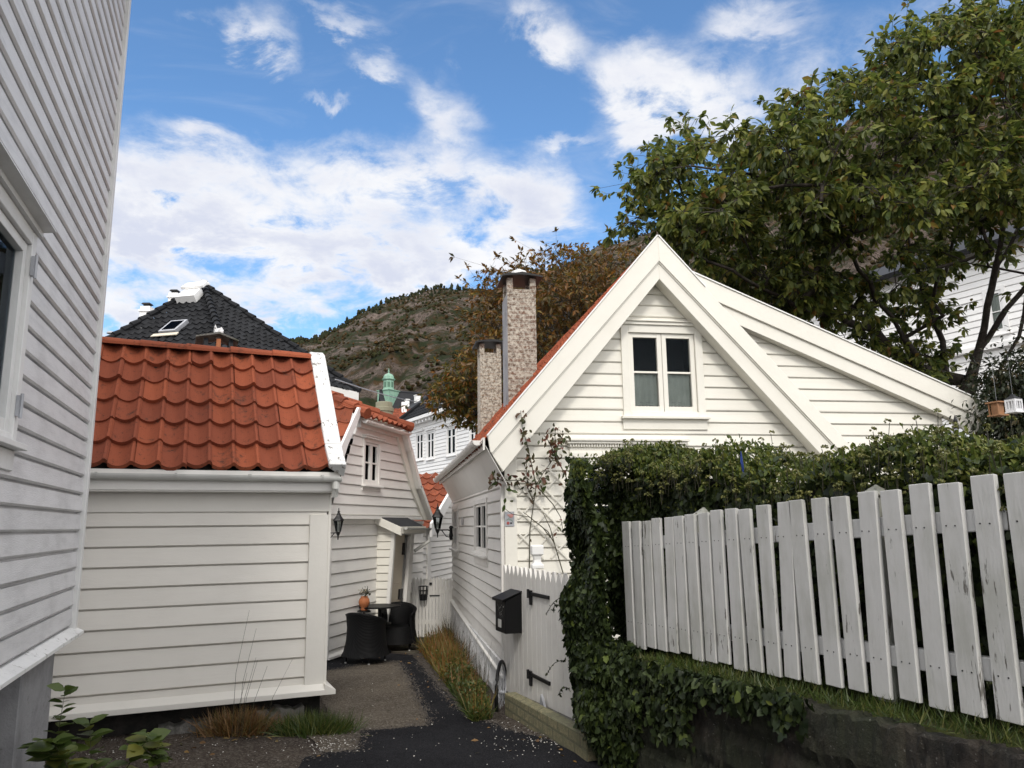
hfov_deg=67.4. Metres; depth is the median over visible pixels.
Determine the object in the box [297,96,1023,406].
hillside
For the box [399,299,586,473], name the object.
white building
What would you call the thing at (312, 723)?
grass tuft
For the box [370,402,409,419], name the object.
red roofed house
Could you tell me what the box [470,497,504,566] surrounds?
window
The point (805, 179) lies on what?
cherry tree
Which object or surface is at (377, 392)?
cable
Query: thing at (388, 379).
copper tower
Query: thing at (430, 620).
picket gate
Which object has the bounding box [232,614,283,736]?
grass stalks
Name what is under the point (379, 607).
garden table
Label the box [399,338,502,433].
maple tree
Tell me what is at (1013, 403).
hanging lantern
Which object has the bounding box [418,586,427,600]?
wire holder
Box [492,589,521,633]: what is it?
mailbox
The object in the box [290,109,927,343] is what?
ridge wood
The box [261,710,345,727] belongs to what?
grass tuft
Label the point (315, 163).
sky
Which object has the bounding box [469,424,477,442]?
window
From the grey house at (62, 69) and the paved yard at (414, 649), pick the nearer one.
the grey house at (62, 69)
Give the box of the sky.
[102,0,1022,338]
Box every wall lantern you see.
[331,508,343,539]
[432,503,452,539]
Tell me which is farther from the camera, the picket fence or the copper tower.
the copper tower
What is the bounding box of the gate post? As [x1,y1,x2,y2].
[530,545,543,573]
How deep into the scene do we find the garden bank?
3.26 m
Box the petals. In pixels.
[112,683,559,765]
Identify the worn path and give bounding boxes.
[308,662,426,751]
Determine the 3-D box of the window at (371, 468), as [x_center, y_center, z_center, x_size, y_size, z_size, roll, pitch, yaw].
[-2.429,1.288,12.339,0.550,0.866,0.738,-3,-11,14]
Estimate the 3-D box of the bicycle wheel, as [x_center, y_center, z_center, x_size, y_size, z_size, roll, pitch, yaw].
[-0.104,2.984,7.434,0.060,0.596,0.596,-2,-11,8]
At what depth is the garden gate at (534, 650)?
6.92 m
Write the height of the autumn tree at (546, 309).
10.546 m
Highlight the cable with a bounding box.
[335,379,442,403]
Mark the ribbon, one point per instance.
(741, 462)
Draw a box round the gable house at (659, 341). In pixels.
[433,235,986,700]
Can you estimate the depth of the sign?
7.99 m
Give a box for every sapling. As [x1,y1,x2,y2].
[17,714,170,767]
[45,682,77,753]
[127,729,172,767]
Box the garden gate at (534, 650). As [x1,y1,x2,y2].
[503,565,574,719]
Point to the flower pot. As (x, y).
(364, 601)
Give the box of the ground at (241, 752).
[44,628,543,767]
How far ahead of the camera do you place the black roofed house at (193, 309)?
28.36 m
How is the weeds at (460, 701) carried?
on the ground at (241, 752)
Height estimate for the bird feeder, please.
0.635 m
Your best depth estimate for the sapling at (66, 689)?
4.42 m
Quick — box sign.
[505,511,513,525]
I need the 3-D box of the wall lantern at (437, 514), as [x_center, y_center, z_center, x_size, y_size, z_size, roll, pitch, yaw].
[-1.211,2.398,13.390,0.379,0.632,0.180,-1,-10,0]
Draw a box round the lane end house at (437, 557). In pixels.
[413,472,452,631]
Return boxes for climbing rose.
[488,410,570,572]
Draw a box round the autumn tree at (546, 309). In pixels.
[449,224,644,408]
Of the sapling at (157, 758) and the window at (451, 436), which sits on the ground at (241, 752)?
the sapling at (157, 758)
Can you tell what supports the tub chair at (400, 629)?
on the paved yard at (414, 649)
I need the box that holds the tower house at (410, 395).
[379,389,432,408]
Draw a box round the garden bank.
[610,640,1023,750]
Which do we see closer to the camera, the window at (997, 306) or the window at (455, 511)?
the window at (455, 511)
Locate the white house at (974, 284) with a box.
[810,225,1023,439]
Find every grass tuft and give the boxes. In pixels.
[181,703,281,739]
[243,705,376,738]
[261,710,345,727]
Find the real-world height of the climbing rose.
1.831 m
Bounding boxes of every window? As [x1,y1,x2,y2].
[0,184,36,470]
[340,434,385,491]
[414,429,423,461]
[424,427,435,460]
[444,423,456,457]
[449,505,459,555]
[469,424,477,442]
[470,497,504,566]
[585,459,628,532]
[620,319,710,429]
[981,284,1011,336]
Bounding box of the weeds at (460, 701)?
[443,673,497,721]
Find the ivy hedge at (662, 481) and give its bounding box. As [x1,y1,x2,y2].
[545,408,1023,767]
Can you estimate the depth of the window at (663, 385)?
8.62 m
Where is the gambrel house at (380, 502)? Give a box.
[327,390,432,660]
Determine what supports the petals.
on the asphalt strip
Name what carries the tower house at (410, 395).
on the ground at (241, 752)
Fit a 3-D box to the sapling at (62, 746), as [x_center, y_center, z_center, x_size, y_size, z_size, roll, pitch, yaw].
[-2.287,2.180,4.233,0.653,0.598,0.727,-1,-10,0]
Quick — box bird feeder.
[985,361,1008,416]
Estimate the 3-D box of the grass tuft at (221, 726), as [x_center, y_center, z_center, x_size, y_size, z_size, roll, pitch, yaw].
[-2.289,2.904,6.399,1.008,0.481,0.682,-1,-10,0]
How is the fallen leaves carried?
on the ground at (241, 752)
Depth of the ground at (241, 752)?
5.87 m
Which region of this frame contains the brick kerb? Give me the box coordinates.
[505,692,597,761]
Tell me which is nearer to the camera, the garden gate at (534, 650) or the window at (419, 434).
the garden gate at (534, 650)
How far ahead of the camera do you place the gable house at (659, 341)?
8.66 m
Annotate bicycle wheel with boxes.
[494,660,507,711]
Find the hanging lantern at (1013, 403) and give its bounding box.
[1004,356,1023,413]
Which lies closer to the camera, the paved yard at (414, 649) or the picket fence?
the picket fence
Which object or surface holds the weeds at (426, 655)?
on the ground at (241, 752)
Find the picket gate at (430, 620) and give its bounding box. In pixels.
[411,577,451,636]
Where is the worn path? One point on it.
(382, 698)
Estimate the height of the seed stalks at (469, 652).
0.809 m
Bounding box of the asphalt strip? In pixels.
[298,653,602,767]
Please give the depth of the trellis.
8.07 m
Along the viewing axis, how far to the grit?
7.46 m
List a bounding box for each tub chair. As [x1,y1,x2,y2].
[341,612,389,664]
[381,601,418,650]
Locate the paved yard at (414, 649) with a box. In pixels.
[388,631,435,653]
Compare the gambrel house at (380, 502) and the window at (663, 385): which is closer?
the window at (663, 385)
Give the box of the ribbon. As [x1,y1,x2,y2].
[740,451,743,471]
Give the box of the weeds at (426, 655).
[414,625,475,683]
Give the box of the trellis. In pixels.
[518,469,567,558]
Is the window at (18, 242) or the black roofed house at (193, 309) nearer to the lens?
the window at (18, 242)
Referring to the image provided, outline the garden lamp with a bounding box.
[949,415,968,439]
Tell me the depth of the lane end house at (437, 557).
16.15 m
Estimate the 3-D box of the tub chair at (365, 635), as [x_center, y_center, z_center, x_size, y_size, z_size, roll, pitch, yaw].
[-2.035,3.510,10.690,0.668,0.689,0.656,-5,-11,25]
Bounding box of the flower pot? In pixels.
[359,586,370,610]
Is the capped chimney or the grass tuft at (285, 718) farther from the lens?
the capped chimney
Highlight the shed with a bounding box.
[47,336,345,739]
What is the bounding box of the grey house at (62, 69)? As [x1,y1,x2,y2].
[0,0,130,767]
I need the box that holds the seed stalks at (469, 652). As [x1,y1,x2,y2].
[440,614,495,694]
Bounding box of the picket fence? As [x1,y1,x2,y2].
[622,472,1023,725]
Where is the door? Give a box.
[391,535,405,601]
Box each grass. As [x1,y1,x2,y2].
[922,674,992,697]
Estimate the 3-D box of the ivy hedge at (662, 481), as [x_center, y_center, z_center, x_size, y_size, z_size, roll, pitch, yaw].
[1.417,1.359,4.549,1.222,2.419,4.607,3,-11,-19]
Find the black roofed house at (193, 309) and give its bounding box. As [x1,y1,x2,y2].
[105,280,361,433]
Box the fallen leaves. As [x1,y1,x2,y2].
[180,646,575,761]
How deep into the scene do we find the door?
12.88 m
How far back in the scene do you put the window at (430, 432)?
37.58 m
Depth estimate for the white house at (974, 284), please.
19.76 m
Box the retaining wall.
[608,661,1023,767]
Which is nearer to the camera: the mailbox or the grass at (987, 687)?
the grass at (987, 687)
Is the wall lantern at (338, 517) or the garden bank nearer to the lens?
the garden bank
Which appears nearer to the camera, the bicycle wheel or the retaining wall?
the retaining wall
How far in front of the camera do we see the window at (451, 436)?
35.49 m
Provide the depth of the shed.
6.81 m
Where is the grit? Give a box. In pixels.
[299,651,559,760]
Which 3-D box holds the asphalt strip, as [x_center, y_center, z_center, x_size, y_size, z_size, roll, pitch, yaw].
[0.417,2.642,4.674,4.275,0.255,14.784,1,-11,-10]
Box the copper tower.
[376,369,399,403]
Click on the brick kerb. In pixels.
(541, 717)
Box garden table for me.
[359,603,399,652]
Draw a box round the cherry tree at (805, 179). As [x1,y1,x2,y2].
[590,0,1023,395]
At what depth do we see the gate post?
7.52 m
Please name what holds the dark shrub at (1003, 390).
on the ground at (241, 752)
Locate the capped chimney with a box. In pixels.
[195,324,238,347]
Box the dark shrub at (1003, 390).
[930,311,1023,471]

